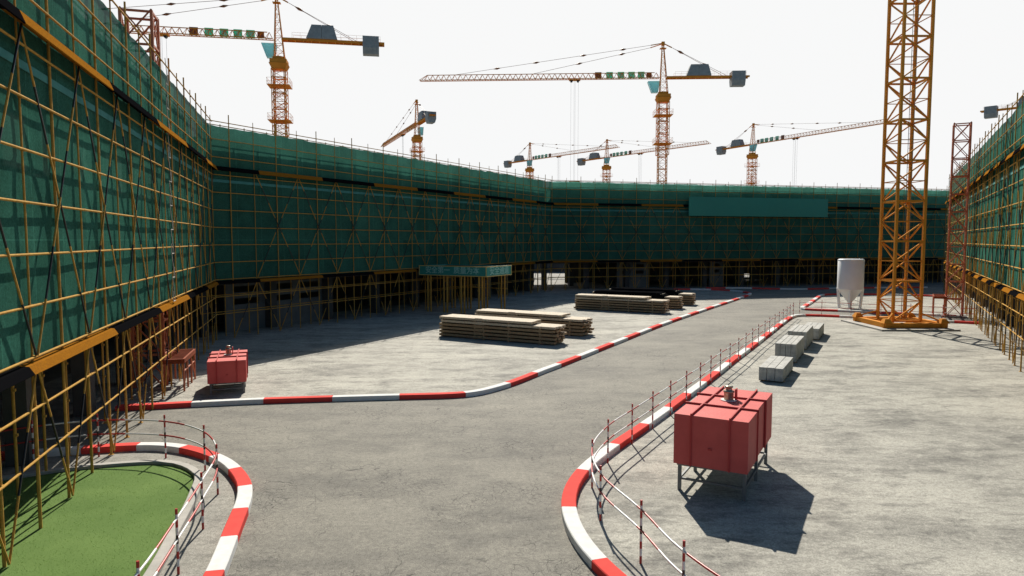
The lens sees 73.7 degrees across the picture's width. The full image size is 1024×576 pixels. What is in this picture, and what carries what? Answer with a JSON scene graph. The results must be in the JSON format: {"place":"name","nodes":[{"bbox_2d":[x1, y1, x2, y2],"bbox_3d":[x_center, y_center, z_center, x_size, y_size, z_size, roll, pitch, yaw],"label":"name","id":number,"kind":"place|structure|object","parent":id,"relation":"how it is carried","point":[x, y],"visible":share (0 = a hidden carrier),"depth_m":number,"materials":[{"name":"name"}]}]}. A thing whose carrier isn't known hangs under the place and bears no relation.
{"place":"outdoors","nodes":[
{"label":"outdoors","id":0,"kind":"place"},
{"bbox_2d":[0,465,193,575],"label":"lawn","id":1,"kind":"structure","parent":0,"point":[123,560],"depth_m":14.54,"materials":[{"name":"plant"}]},
{"bbox_2d":[0,289,745,409],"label":"yard paving","id":2,"kind":"structure","parent":0,"point":[406,350],"depth_m":36.47,"materials":[{"name":"grey concrete"}]},
{"bbox_2d":[0,0,218,567],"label":"scaffold","id":3,"kind":"object","parent":2,"relation":"on","point":[106,202],"visible":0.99,"depth_m":17.78,"materials":[{"name":"metal"}]},
{"bbox_2d":[118,6,195,392],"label":"hoist tower","id":4,"kind":"structure","parent":2,"relation":"on","point":[183,356],"depth_m":27.38,"materials":[{"name":"metal"}]},
{"bbox_2d":[207,345,247,394],"bbox_3d":[-11.504,3.209,27.701,1.463,1.710,2.763,-1,4,-20],"label":"red site box","id":5,"kind":"object","parent":2,"relation":"on","point":[228,366],"visible":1,"depth_m":26.55,"materials":[{"name":"red metal"}]},
{"bbox_2d":[199,115,553,337],"bbox_3d":[-6.865,-5.019,60.659,1.563,13.500,46.546,2,5,29],"label":"scaffold","id":6,"kind":"object","parent":2,"relation":"on","point":[288,208],"visible":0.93,"depth_m":51.00,"materials":[{"name":"fabric"}]},
{"bbox_2d":[115,288,751,410],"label":"striped kerb","id":7,"kind":"structure","parent":2,"relation":"on","point":[371,397],"depth_m":25.82,"materials":[{"name":"red paint"}]},
{"bbox_2d":[419,264,511,313],"bbox_3d":[-3.912,-0.007,57.562,6.631,3.937,4.121,2,5,29],"label":"safety portal","id":8,"kind":"object","parent":2,"relation":"on","point":[467,270],"visible":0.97,"depth_m":56.40,"materials":[{"name":"green metal"}]},
{"bbox_2d":[439,314,566,344],"bbox_3d":[-0.673,2.464,41.237,8.162,1.297,1.505,2,5,29],"label":"timber stack","id":9,"kind":"object","parent":2,"relation":"on","point":[508,329],"visible":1,"depth_m":40.57,"materials":[{"name":"brown wood"}]},
{"bbox_2d":[475,308,593,335],"bbox_3d":[1.324,2.211,44.829,8.177,1.297,1.504,2,5,29],"label":"timber stack","id":10,"kind":"object","parent":2,"relation":"on","point":[580,326],"visible":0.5,"depth_m":43.63,"materials":[{"name":"brown wood"}]},
{"bbox_2d":[574,293,669,312],"bbox_3d":[9.226,1.285,57.995,8.180,1.297,1.502,2,5,29],"label":"timber stack","id":11,"kind":"object","parent":2,"relation":"on","point":[628,303],"visible":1,"depth_m":57.36,"materials":[{"name":"brown wood"}]},
{"bbox_2d":[593,291,683,308],"bbox_3d":[11.271,1.036,61.539,8.173,1.297,1.504,2,5,29],"label":"timber stack","id":12,"kind":"object","parent":2,"relation":"on","point":[675,302],"visible":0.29,"depth_m":59.42,"materials":[{"name":"brown wood"}]},
{"bbox_2d":[593,290,669,298],"bbox_3d":[10.569,0.843,61.934,7.101,1.166,2.000,2,5,29],"label":"tarpaulin","id":13,"kind":"object","parent":12,"relation":"on","point":[656,295],"visible":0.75,"depth_m":61.03,"materials":[{"name":"black plastic"}]},
{"bbox_2d":[609,289,695,304],"bbox_3d":[13.322,0.794,64.981,8.184,1.297,1.504,2,5,29],"label":"timber stack","id":14,"kind":"object","parent":2,"relation":"on","point":[688,299],"visible":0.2,"depth_m":62.78,"materials":[{"name":"brown wood"}]},
{"bbox_2d":[611,287,682,295],"bbox_3d":[12.619,0.605,65.376,7.101,1.159,2.000,2,5,29],"label":"tarpaulin","id":15,"kind":"object","parent":14,"relation":"on","point":[672,292],"visible":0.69,"depth_m":64.31,"materials":[{"name":"black"}]},
{"bbox_2d":[0,277,1019,575],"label":"road","id":16,"kind":"structure","parent":0,"point":[446,487],"depth_m":19.79,"materials":[{"name":"grey concrete"}]},
{"bbox_2d":[2,297,194,466],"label":"unfinished building","id":17,"kind":"structure","parent":16,"relation":"on","point":[23,392],"depth_m":23.15,"materials":[{"name":"concrete"}]},
{"bbox_2d":[1,451,236,575],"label":"verge","id":18,"kind":"structure","parent":16,"relation":"on","point":[197,545],"depth_m":15.45,"materials":[{"name":"grey concrete"}]},
{"bbox_2d":[2,459,200,575],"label":"island curb","id":19,"kind":"structure","parent":18,"relation":"on","point":[165,546],"depth_m":16.76,"materials":[{"name":"concrete"}]},
{"bbox_2d":[0,414,218,575],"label":"guard rail","id":20,"kind":"object","parent":18,"relation":"on","point":[175,522],"visible":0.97,"depth_m":16.07,"materials":[{"name":"white"}]},
{"bbox_2d":[1,442,252,575],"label":"striped kerb","id":21,"kind":"structure","parent":18,"relation":"on","point":[219,564],"depth_m":16.66,"materials":[{"name":"red paint"}]},
{"bbox_2d":[142,159,532,336],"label":"unfinished building","id":22,"kind":"structure","parent":16,"relation":"on","point":[264,316],"depth_m":51.55,"materials":[{"name":"concrete"}]},
{"bbox_2d":[533,222,962,289],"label":"unfinished building","id":23,"kind":"structure","parent":16,"relation":"on","point":[789,265],"depth_m":97.26,"materials":[{"name":"concrete"}]},
{"bbox_2d":[547,178,953,289],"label":"scaffold","id":24,"kind":"object","parent":16,"relation":"on","point":[611,221],"visible":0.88,"depth_m":86.14,"materials":[{"name":"fabric"}]},
{"bbox_2d":[689,197,827,216],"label":"billboard","id":25,"kind":"object","parent":24,"relation":"attached to","point":[740,206],"visible":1,"depth_m":86.48,"materials":[{"name":"metal"}]},
{"bbox_2d":[576,316,1023,575],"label":"loading yard","id":26,"kind":"structure","parent":16,"relation":"on","point":[895,453],"depth_m":17.28,"materials":[{"name":"grey concrete"}]},
{"bbox_2d":[591,303,793,575],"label":"guard rail","id":27,"kind":"object","parent":26,"relation":"on","point":[642,511],"visible":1,"depth_m":16.47,"materials":[{"name":"white"}]},
{"bbox_2d":[673,385,772,501],"bbox_3d":[5.424,3.654,17.320,1.763,2.280,3.513,2,5,29],"label":"red site box","id":28,"kind":"object","parent":26,"relation":"on","point":[728,429],"visible":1,"depth_m":16.06,"materials":[{"name":"red metal"}]},
{"bbox_2d":[561,314,978,575],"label":"striped kerb","id":29,"kind":"structure","parent":26,"relation":"on","point":[596,559],"depth_m":17.71,"materials":[{"name":"red paint"}]},
{"bbox_2d":[759,356,792,381],"bbox_3d":[11.723,3.575,30.247,1.020,0.624,3.308,2,5,29],"label":"concrete block stack","id":30,"kind":"object","parent":26,"relation":"on","point":[776,368],"visible":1,"depth_m":29.08,"materials":[{"name":"grey concrete"}]},
{"bbox_2d":[775,335,803,362],"bbox_3d":[14.201,3.092,34.874,1.020,0.938,3.410,2,5,29],"label":"concrete block stack","id":31,"kind":"object","parent":26,"relation":"on","point":[789,346],"visible":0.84,"depth_m":33.58,"materials":[{"name":"grey concrete"}]},
{"bbox_2d":[788,324,812,349],"bbox_3d":[16.453,2.776,38.916,1.020,1.001,3.424,2,5,29],"label":"concrete block stack","id":32,"kind":"object","parent":26,"relation":"on","point":[806,331],"visible":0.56,"depth_m":38.09,"materials":[{"name":"grey concrete"}]},
{"bbox_2d":[805,322,823,339],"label":"concrete block stack","id":33,"kind":"object","parent":26,"relation":"on","point":[818,330],"visible":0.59,"depth_m":41.67,"materials":[{"name":"grey concrete"}]},
{"bbox_2d":[841,0,960,330],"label":"tower crane","id":34,"kind":"object","parent":26,"relation":"on","point":[907,321],"visible":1,"depth_m":46.66,"materials":[{"name":"paint"}]},
{"bbox_2d":[706,287,927,289],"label":"striped kerb","id":35,"kind":"structure","parent":16,"relation":"on","point":[788,288],"depth_m":83.96,"materials":[{"name":"red paint"}]},
{"bbox_2d":[799,301,977,318],"bbox_3d":[28.524,1.728,52.394,11.908,1.220,1.132,2,4,24],"label":"guard rail","id":36,"kind":"object","parent":16,"relation":"on","point":[851,303],"visible":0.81,"depth_m":52.78,"materials":[{"name":"red metal"}]},
{"bbox_2d":[943,90,1023,371],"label":"scaffold","id":37,"kind":"object","parent":16,"relation":"on","point":[995,247],"visible":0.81,"depth_m":41.01,"materials":[{"name":"fabric"}]},
{"bbox_2d":[966,274,1022,335],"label":"unfinished building","id":38,"kind":"structure","parent":16,"relation":"on","point":[1004,313],"depth_m":52.21,"materials":[{"name":"concrete"}]},
{"bbox_2d":[101,0,1023,190],"label":"sky","id":39,"kind":"structure","parent":0,"point":[822,62],"materials":[{"name":"white"}]},
{"bbox_2d":[534,272,960,278],"bbox_3d":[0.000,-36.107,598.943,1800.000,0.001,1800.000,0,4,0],"label":"ground","id":40,"kind":"structure","parent":0,"point":[556,274],"depth_m":115.76,"materials":[{"name":"grey concrete"}]},
{"bbox_2d":[108,0,383,137],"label":"tower crane","id":41,"kind":"object","parent":40,"relation":"on","point":[326,34],"visible":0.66,"depth_m":125.98,"materials":[{"name":"paint"}]},
{"bbox_2d":[381,99,435,159],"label":"tower crane","id":42,"kind":"object","parent":40,"relation":"on","point":[428,117],"visible":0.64,"depth_m":219.43,"materials":[{"name":"paint"}]},
{"bbox_2d":[534,263,564,271],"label":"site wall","id":43,"kind":"structure","parent":40,"relation":"on","point":[560,265],"depth_m":127.88,"materials":[{"name":"concrete"}]},
{"bbox_2d":[503,142,619,178],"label":"tower crane","id":44,"kind":"object","parent":40,"relation":"on","point":[518,159],"visible":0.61,"depth_m":314.20,"materials":[{"name":"paint"}]},
{"bbox_2d":[420,41,749,182],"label":"tower crane","id":45,"kind":"object","parent":40,"relation":"on","point":[703,71],"visible":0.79,"depth_m":156.26,"materials":[{"name":"paint"}]},
{"bbox_2d":[577,139,710,182],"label":"tower crane","id":46,"kind":"object","parent":40,"relation":"on","point":[592,156],"visible":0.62,"depth_m":304.75,"materials":[{"name":"paint"}]},
{"bbox_2d":[715,119,882,184],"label":"tower crane","id":47,"kind":"object","parent":40,"relation":"on","point":[736,143],"visible":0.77,"depth_m":263.30,"materials":[{"name":"paint"}]},
{"bbox_2d":[980,96,1023,118],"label":"tower crane","id":48,"kind":"object","parent":40,"relation":"on","point":[989,112],"visible":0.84,"depth_m":194.48,"materials":[{"name":"paint"}]},
{"bbox_2d":[808,295,1018,317],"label":"storage yard","id":49,"kind":"structure","parent":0,"point":[872,299],"depth_m":63.60,"materials":[{"name":"grey concrete"}]},
{"bbox_2d":[836,258,864,308],"bbox_3d":[29.825,-0.415,60.128,2.213,4.411,2.160,-1,4,-20],"label":"silo","id":50,"kind":"object","parent":49,"relation":"on","point":[850,280],"visible":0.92,"depth_m":59.32,"materials":[{"name":"paint"}]},
{"bbox_2d":[800,293,955,316],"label":"striped kerb","id":51,"kind":"structure","parent":49,"relation":"on","point":[831,310],"depth_m":57.97,"materials":[{"name":"red paint"}]},
{"bbox_2d":[932,121,971,317],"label":"hoist tower","id":52,"kind":"structure","parent":49,"relation":"on","point":[948,264],"depth_m":52.71,"materials":[{"name":"metal"}]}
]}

